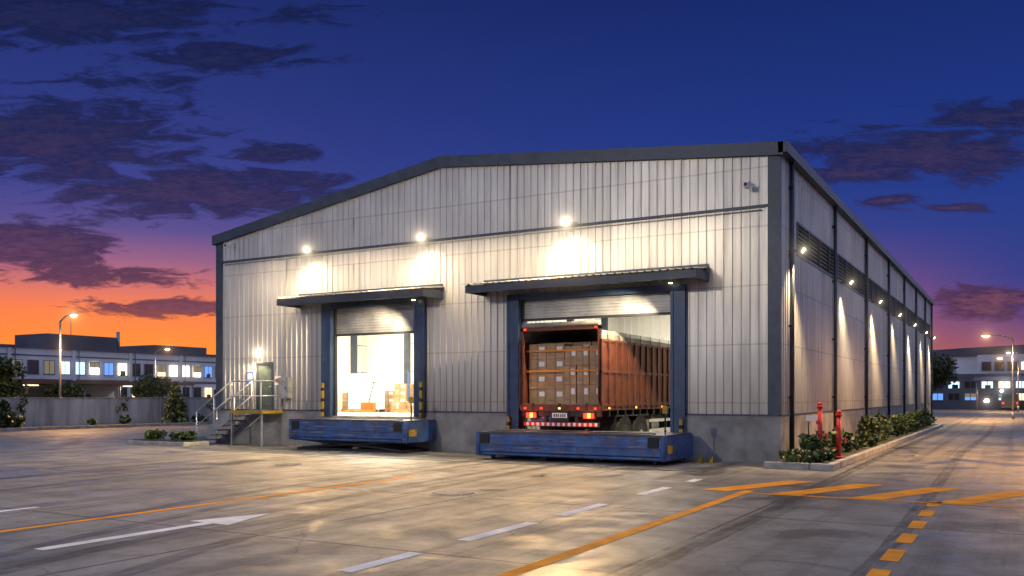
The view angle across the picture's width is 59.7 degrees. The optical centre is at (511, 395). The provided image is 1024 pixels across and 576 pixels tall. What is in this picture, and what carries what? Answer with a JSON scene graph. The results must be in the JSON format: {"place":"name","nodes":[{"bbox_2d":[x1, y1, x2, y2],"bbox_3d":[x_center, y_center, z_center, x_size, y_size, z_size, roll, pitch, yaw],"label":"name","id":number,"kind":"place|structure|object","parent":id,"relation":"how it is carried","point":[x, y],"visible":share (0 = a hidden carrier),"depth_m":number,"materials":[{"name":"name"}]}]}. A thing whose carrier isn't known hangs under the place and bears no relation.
{"place":"outdoors","nodes":[
{"label":"outdoors","id":0,"kind":"place"},
{"bbox_2d":[0,409,1023,575],"bbox_3d":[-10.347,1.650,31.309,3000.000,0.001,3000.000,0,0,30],"label":"ground","id":1,"kind":"structure","parent":0,"point":[105,472],"depth_m":12.68,"materials":[{"name":"concrete"}]},
{"bbox_2d":[0,399,16,427],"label":"bush","id":2,"kind":"object","parent":1,"relation":"on","point":[8,418],"visible":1,"depth_m":41.77,"materials":[{"name":"green plant"}]},
{"bbox_2d":[0,355,28,396],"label":"tree","id":3,"kind":"object","parent":1,"relation":"on","point":[10,383],"visible":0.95,"depth_m":50.49,"materials":[{"name":"green plant"}]},
{"bbox_2d":[43,380,86,396],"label":"tree","id":4,"kind":"object","parent":1,"relation":"on","point":[72,390],"visible":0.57,"depth_m":54.92,"materials":[{"name":"green plant"}]},
{"bbox_2d":[59,312,77,396],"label":"street lamp","id":5,"kind":"object","parent":1,"relation":"on","point":[73,314],"visible":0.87,"depth_m":47.51,"materials":[{"name":"grey metal"}]},
{"bbox_2d":[0,311,215,396],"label":"building","id":6,"kind":"structure","parent":1,"relation":"on","point":[95,366],"depth_m":112.12,"materials":[{"name":"grey concrete"}]},
{"bbox_2d":[0,397,215,431],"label":"boundary wall","id":7,"kind":"structure","parent":1,"relation":"on","point":[51,413],"depth_m":46.80,"materials":[{"name":"grey concrete"}]},
{"bbox_2d":[10,394,212,427],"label":"boundary shrubs","id":8,"kind":"object","parent":1,"relation":"on","point":[91,421],"visible":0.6,"depth_m":47.53,"materials":[{"name":"green plant"}]},
{"bbox_2d":[130,373,171,396],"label":"tree","id":9,"kind":"object","parent":1,"relation":"on","point":[146,386],"visible":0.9,"depth_m":56.69,"materials":[{"name":"green plant"}]},
{"bbox_2d":[155,348,170,377],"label":"street lamp","id":10,"kind":"object","parent":1,"relation":"on","point":[155,358],"visible":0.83,"depth_m":83.59,"materials":[{"name":"grey metal"}]},
{"bbox_2d":[127,439,208,446],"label":"planter curb","id":11,"kind":"structure","parent":1,"relation":"on","point":[167,442],"depth_m":29.49,"materials":[{"name":"concrete"}]},
{"bbox_2d":[144,428,197,440],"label":"shrubs","id":12,"kind":"object","parent":11,"relation":"on","point":[189,435],"visible":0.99,"depth_m":29.83,"materials":[{"name":"green plant"}]},
{"bbox_2d":[161,381,188,422],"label":"conical tree","id":13,"kind":"object","parent":1,"relation":"on","point":[176,406],"visible":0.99,"depth_m":50.09,"materials":[{"name":"green plant"}]},
{"bbox_2d":[195,380,282,445],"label":"dock stairs","id":14,"kind":"structure","parent":1,"relation":"on","point":[217,424],"depth_m":29.95,"materials":[{"name":"metal"}]},
{"bbox_2d":[289,397,435,452],"bbox_3d":[-4.578,0.845,27.041,4.501,1.610,1.580,0,0,30],"label":"dock leveller","id":15,"kind":"object","parent":1,"relation":"on","point":[365,433],"visible":1,"depth_m":26.30,"materials":[{"name":"blue metal"}]},
{"bbox_2d":[0,476,1023,575],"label":"yard markings","id":16,"kind":"object","parent":1,"relation":"on","point":[893,555],"visible":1,"depth_m":12.03,"materials":[{"name":"yellow paint"}]},
{"bbox_2d":[208,450,917,495],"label":"yard drain covers","id":17,"kind":"object","parent":1,"relation":"on","point":[453,493],"visible":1,"depth_m":21.17,"materials":[{"name":"grey metal"}]},
{"bbox_2d":[212,141,933,462],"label":"warehouse","id":18,"kind":"structure","parent":1,"relation":"on","point":[782,341],"depth_m":25.85,"materials":[{"name":"grey metal"}]},
{"bbox_2d":[256,362,273,409],"bbox_3d":[-8.348,-0.315,30.192,0.780,1.630,0.120,0,0,30],"label":"personnel door","id":19,"kind":"structure","parent":18,"relation":"attached to","point":[264,370],"depth_m":30.20,"materials":[{"name":"metal"}]},
{"bbox_2d":[276,284,443,416],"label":"dock door","id":20,"kind":"structure","parent":18,"relation":"attached to","point":[407,315],"depth_m":27.77,"materials":[{"name":"blue metal"}]},
{"bbox_2d":[341,343,413,412],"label":"dock goods","id":21,"kind":"object","parent":18,"relation":"in","point":[367,392],"visible":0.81,"depth_m":34.72,"materials":[{"name":"orange"}]},
{"bbox_2d":[224,181,761,462],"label":"facade fittings","id":22,"kind":"object","parent":18,"relation":"attached to","point":[284,387],"visible":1,"depth_m":28.91,"materials":[{"name":"grey metal"}]},
{"bbox_2d":[338,315,669,431],"bbox_3d":[0.804,-1.150,31.281,18.800,5.600,11.000,0,0,30],"label":"warehouse interior","id":23,"kind":"object","parent":18,"relation":"attached to","point":[390,357],"visible":0.03,"depth_m":36.69,"materials":[{"name":"white paint"}]},
{"bbox_2d":[462,264,708,459],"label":"dock door","id":24,"kind":"structure","parent":18,"relation":"attached to","point":[670,300],"depth_m":23.81,"materials":[{"name":"blue metal"}]},
{"bbox_2d":[519,320,669,431],"bbox_3d":[3.696,-0.168,28.116,2.700,3.611,9.832,0,0,30],"label":"truck","id":25,"kind":"object","parent":18,"relation":"in","point":[584,375],"visible":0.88,"depth_m":24.43,"materials":[{"name":"red metal"}]},
{"bbox_2d":[257,218,934,355],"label":"wall lights","id":26,"kind":"object","parent":18,"relation":"on","point":[565,221],"depth_m":26.77,"materials":[{"name":"grey metal"}]},
{"bbox_2d":[476,406,692,464],"bbox_3d":[1.794,0.950,22.773,5.201,1.400,2.080,0,0,30],"label":"dock leveller","id":27,"kind":"object","parent":1,"relation":"on","point":[654,448],"visible":1,"depth_m":21.80,"materials":[{"name":"blue metal"}]},
{"bbox_2d":[764,424,942,470],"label":"curb","id":28,"kind":"structure","parent":1,"relation":"on","point":[849,457],"depth_m":22.68,"materials":[{"name":"concrete"}]},
{"bbox_2d":[806,402,845,459],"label":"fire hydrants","id":29,"kind":"object","parent":28,"relation":"on","point":[817,418],"visible":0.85,"depth_m":21.64,"materials":[{"name":"red metal"}]},
{"bbox_2d":[778,407,936,462],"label":"shrubs","id":30,"kind":"object","parent":28,"relation":"in","point":[879,427],"visible":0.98,"depth_m":26.82,"materials":[{"name":"green plant"}]},
{"bbox_2d":[933,352,959,393],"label":"tree","id":31,"kind":"object","parent":1,"relation":"on","point":[943,370],"visible":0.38,"depth_m":76.92,"materials":[{"name":"green plant"}]},
{"bbox_2d":[933,345,1023,409],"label":"building","id":32,"kind":"structure","parent":1,"relation":"on","point":[985,372],"depth_m":105.46,"materials":[{"name":"white concrete"}]},
{"bbox_2d":[981,334,1014,418],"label":"street lamp","id":33,"kind":"object","parent":1,"relation":"on","point":[1012,412],"visible":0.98,"depth_m":61.92,"materials":[{"name":"grey metal"}]},
{"bbox_2d":[985,384,1019,409],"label":"distant vehicles","id":34,"kind":"object","parent":1,"relation":"on","point":[1006,400],"visible":0.84,"depth_m":99.71,"materials":[{"name":"grey metal"}]},
{"bbox_2d":[997,357,1018,410],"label":"street lamp","id":35,"kind":"object","parent":1,"relation":"on","point":[1018,379],"visible":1,"depth_m":92.18,"materials":[{"name":"grey metal"}]},
{"bbox_2d":[0,0,1023,354],"label":"sky","id":36,"kind":"structure","parent":0,"point":[134,134],"materials":[{"name":"blue"}]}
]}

